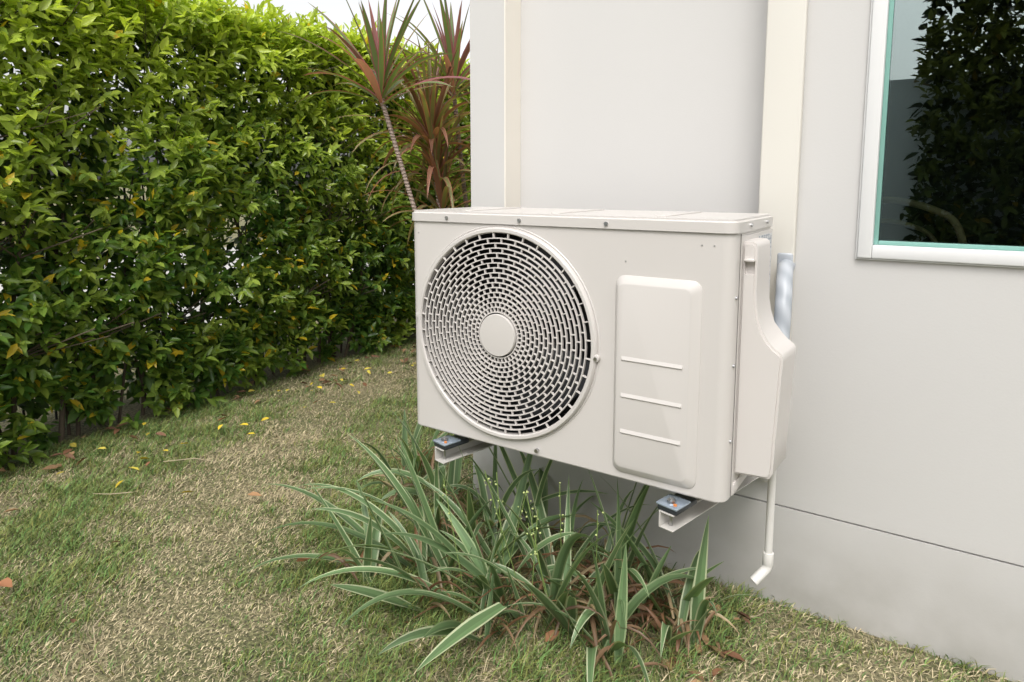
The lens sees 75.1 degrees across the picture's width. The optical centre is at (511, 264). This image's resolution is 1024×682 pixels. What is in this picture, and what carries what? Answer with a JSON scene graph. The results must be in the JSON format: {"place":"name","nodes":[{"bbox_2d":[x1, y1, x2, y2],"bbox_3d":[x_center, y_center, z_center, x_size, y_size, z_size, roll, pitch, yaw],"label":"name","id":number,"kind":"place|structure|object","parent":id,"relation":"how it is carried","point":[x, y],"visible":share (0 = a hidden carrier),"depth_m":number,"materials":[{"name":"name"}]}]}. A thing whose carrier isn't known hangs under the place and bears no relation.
{"place":"outdoors","nodes":[
{"label":"outdoors","id":0,"kind":"place"},
{"bbox_2d":[0,240,414,340],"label":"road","id":1,"kind":"structure","parent":0,"point":[167,272],"depth_m":7.57,"materials":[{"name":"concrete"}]},
{"bbox_2d":[0,0,469,184],"label":"sky","id":2,"kind":"structure","parent":0,"point":[338,11],"materials":[{"name":"white"}]},
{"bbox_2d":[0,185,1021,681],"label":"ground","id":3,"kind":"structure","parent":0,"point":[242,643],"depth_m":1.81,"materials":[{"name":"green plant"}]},
{"bbox_2d":[4,87,398,419],"bbox_3d":[-1.450,-0.220,4.175,0.020,1.620,5.314,4,8,30],"label":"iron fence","id":4,"kind":"object","parent":3,"relation":"on","point":[56,412],"visible":0.02,"depth_m":3.33,"materials":[{"name":"black metal"}]},
{"bbox_2d":[93,458,323,639],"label":"twigs","id":5,"kind":"object","parent":3,"relation":"on","point":[131,492],"visible":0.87,"depth_m":2.31,"materials":[{"name":"brown wood"}]},
{"bbox_2d":[0,0,470,470],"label":"hedge","id":6,"kind":"object","parent":3,"relation":"on","point":[47,304],"visible":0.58,"depth_m":3.09,"materials":[{"name":"green plant"}]},
{"bbox_2d":[308,480,429,587],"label":"spider plant","id":7,"kind":"object","parent":3,"relation":"on","point":[370,532],"visible":0.74,"depth_m":1.83,"materials":[{"name":"green plant"}]},
{"bbox_2d":[276,0,469,211],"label":"cordyline plant","id":8,"kind":"object","parent":3,"relation":"on","point":[379,38],"visible":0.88,"depth_m":3.06,"materials":[{"name":"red plant"}]},
{"bbox_2d":[0,343,751,681],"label":"fallen leaves","id":9,"kind":"object","parent":3,"relation":"on","point":[548,633],"visible":0.59,"depth_m":1.78,"materials":[{"name":"brown plant"}]},
{"bbox_2d":[303,432,475,538],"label":"spider plant","id":10,"kind":"object","parent":3,"relation":"on","point":[450,481],"visible":0.45,"depth_m":2.02,"materials":[{"name":"green plant"}]},
{"bbox_2d":[300,435,489,595],"bbox_3d":[-0.276,0.688,1.785,0.429,0.388,0.467,5,8,33],"label":"spider plant","id":11,"kind":"object","parent":3,"relation":"on","point":[424,509],"visible":0.52,"depth_m":1.84,"materials":[{"name":"green plant"}]},
{"bbox_2d":[353,425,447,522],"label":"spider plant","id":12,"kind":"object","parent":3,"relation":"on","point":[386,463],"visible":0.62,"depth_m":2.26,"materials":[{"name":"green plant"}]},
{"bbox_2d":[330,483,471,616],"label":"spider plant","id":13,"kind":"object","parent":3,"relation":"on","point":[416,551],"visible":0.83,"depth_m":1.70,"materials":[{"name":"green plant"}]},
{"bbox_2d":[338,33,470,245],"bbox_3d":[-0.401,-0.241,3.479,0.861,1.852,0.912,5,8,33],"label":"cordyline plant","id":14,"kind":"object","parent":3,"relation":"on","point":[433,132],"visible":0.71,"depth_m":3.38,"materials":[{"name":"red plant"}]},
{"bbox_2d":[368,408,448,477],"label":"spider plant","id":15,"kind":"object","parent":3,"relation":"on","point":[413,454],"visible":0.63,"depth_m":2.50,"materials":[{"name":"green plant"}]},
{"bbox_2d":[377,0,469,206],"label":"cordyline plant","id":16,"kind":"object","parent":3,"relation":"on","point":[451,40],"visible":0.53,"depth_m":3.55,"materials":[{"name":"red plant"}]},
{"bbox_2d":[358,405,502,506],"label":"spider plant","id":17,"kind":"object","parent":3,"relation":"on","point":[430,472],"visible":0.44,"depth_m":2.27,"materials":[{"name":"green plant"}]},
{"bbox_2d":[239,434,633,671],"bbox_3d":[-0.287,0.676,1.658,1.148,0.442,0.424,5,8,33],"label":"spider plant","id":18,"kind":"object","parent":3,"relation":"on","point":[470,625],"visible":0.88,"depth_m":1.68,"materials":[{"name":"green plant"}]},
{"bbox_2d":[378,517,539,663],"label":"spider plant","id":19,"kind":"object","parent":3,"relation":"on","point":[445,628],"visible":0.67,"depth_m":1.55,"materials":[{"name":"green plant"}]},
{"bbox_2d":[343,438,576,632],"bbox_3d":[-0.113,0.680,1.660,0.552,0.434,0.276,0,7,-2],"label":"spider plant","id":20,"kind":"object","parent":3,"relation":"on","point":[466,544],"visible":0.7,"depth_m":1.69,"materials":[{"name":"green plant"}]},
{"bbox_2d":[423,445,582,608],"bbox_3d":[-0.028,0.661,1.851,0.401,0.425,0.526,-6,9,-41],"label":"spider plant","id":21,"kind":"object","parent":3,"relation":"on","point":[523,485],"visible":0.46,"depth_m":1.91,"materials":[{"name":"green plant"}]},
{"bbox_2d":[442,470,603,598],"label":"flower stalks","id":22,"kind":"object","parent":3,"relation":"on","point":[535,553],"visible":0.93,"depth_m":1.59,"materials":[{"name":"green plant"}]},
{"bbox_2d":[443,465,606,579],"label":"spider plant","id":23,"kind":"object","parent":3,"relation":"on","point":[483,497],"visible":0.64,"depth_m":1.96,"materials":[{"name":"green plant"}]},
{"bbox_2d":[479,446,608,559],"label":"spider plant","id":24,"kind":"object","parent":3,"relation":"on","point":[542,491],"visible":0.45,"depth_m":1.95,"materials":[{"name":"green plant"}]},
{"bbox_2d":[469,451,661,640],"bbox_3d":[0.050,0.685,1.797,0.552,0.390,0.502,7,10,44],"label":"spider plant","id":25,"kind":"object","parent":3,"relation":"on","point":[545,534],"visible":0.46,"depth_m":1.82,"materials":[{"name":"green plant"}]},
{"bbox_2d":[473,477,670,681],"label":"spider plant","id":26,"kind":"object","parent":3,"relation":"on","point":[561,568],"visible":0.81,"depth_m":1.58,"materials":[{"name":"green plant"}]},
{"bbox_2d":[506,540,693,681],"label":"spider plant","id":27,"kind":"object","parent":3,"relation":"on","point":[616,634],"visible":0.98,"depth_m":1.52,"materials":[{"name":"green plant"}]},
{"bbox_2d":[532,471,695,647],"bbox_3d":[0.228,0.688,1.639,0.310,0.423,0.424,11,13,57],"label":"spider plant","id":28,"kind":"object","parent":3,"relation":"on","point":[612,582],"visible":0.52,"depth_m":1.60,"materials":[{"name":"green plant"}]},
{"bbox_2d":[522,482,713,652],"bbox_3d":[0.298,0.669,1.684,0.406,0.450,0.460,-3,8,-24],"label":"spider plant","id":29,"kind":"object","parent":3,"relation":"on","point":[635,510],"visible":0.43,"depth_m":1.69,"materials":[{"name":"green plant"}]},
{"bbox_2d":[582,484,738,648],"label":"spider plant","id":30,"kind":"object","parent":3,"relation":"on","point":[696,590],"visible":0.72,"depth_m":1.65,"materials":[{"name":"green plant"}]},
{"bbox_2d":[641,515,755,657],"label":"spider plant","id":31,"kind":"object","parent":3,"relation":"on","point":[696,624],"visible":0.92,"depth_m":1.57,"materials":[{"name":"green plant"}]},
{"bbox_2d":[470,0,1023,681],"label":"walls","id":32,"kind":"structure","parent":3,"relation":"on","point":[898,514],"depth_m":1.63,"materials":[{"name":"paint"}]},
{"bbox_2d":[433,435,493,464],"bbox_3d":[-0.029,0.485,1.899,0.451,0.100,0.052,-7,10,-43],"label":"mounting bracket","id":33,"kind":"object","parent":32,"relation":"attached to","point":[447,449],"visible":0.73,"depth_m":1.78,"materials":[{"name":"metal"}]},
{"bbox_2d":[504,0,520,206],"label":"recess trim","id":34,"kind":"structure","parent":32,"relation":"attached to","point":[512,103],"depth_m":2.09,"materials":[{"name":"white paint"}]},
{"bbox_2d":[412,207,795,502],"bbox_3d":[0.234,0.157,1.714,0.946,0.592,0.455,5,8,33],"label":"air conditioner","id":35,"kind":"object","parent":32,"relation":"attached to","point":[656,349],"visible":1,"depth_m":1.48,"materials":[{"name":"paint"}]},
{"bbox_2d":[750,469,776,584],"bbox_3d":[0.574,0.559,1.513,0.055,0.358,0.024,-2,7,-16],"label":"drain pipe","id":36,"kind":"object","parent":35,"relation":"attached to","point":[760,574],"visible":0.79,"depth_m":1.52,"materials":[{"name":"plastic"}]},
{"bbox_2d":[656,475,767,532],"bbox_3d":[0.487,0.527,1.559,0.451,0.100,0.052,-7,10,-43],"label":"mounting bracket","id":37,"kind":"object","parent":32,"relation":"attached to","point":[677,511],"visible":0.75,"depth_m":1.43,"materials":[{"name":"metal"}]},
{"bbox_2d":[758,0,808,340],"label":"pipe trunking","id":38,"kind":"object","parent":32,"relation":"attached to","point":[785,53],"depth_m":1.60,"materials":[{"name":"paint"}]},
{"bbox_2d":[855,0,1023,267],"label":"window sealant","id":39,"kind":"object","parent":32,"relation":"attached to","point":[861,178],"depth_m":1.51,"materials":[{"name":"white rubber"}]},
{"bbox_2d":[857,0,1023,266],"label":"window frame","id":40,"kind":"object","parent":32,"relation":"attached to","point":[867,248],"visible":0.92,"depth_m":1.50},
{"bbox_2d":[873,0,1023,250],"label":"window gasket","id":41,"kind":"object","parent":40,"relation":"attached to","point":[876,241],"depth_m":1.50,"materials":[{"name":"teal rubber"}]},
{"bbox_2d":[880,0,1023,244],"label":"window pane","id":42,"kind":"structure","parent":40,"relation":"in","point":[955,140],"depth_m":3.22,"materials":[{"name":"black glass"}]},
{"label":"floor","id":43,"kind":"structure","parent":0,"visible":0},
{"bbox_2d":[881,197,966,242],"bbox_3d":[1.096,0.204,1.970,0.400,0.814,0.420,5,8,33],"label":"chair","id":44,"kind":"object","parent":43,"relation":"on","point":[953,220],"visible":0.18,"depth_m":1.71,"materials":[{"name":"wicker"}]}
]}

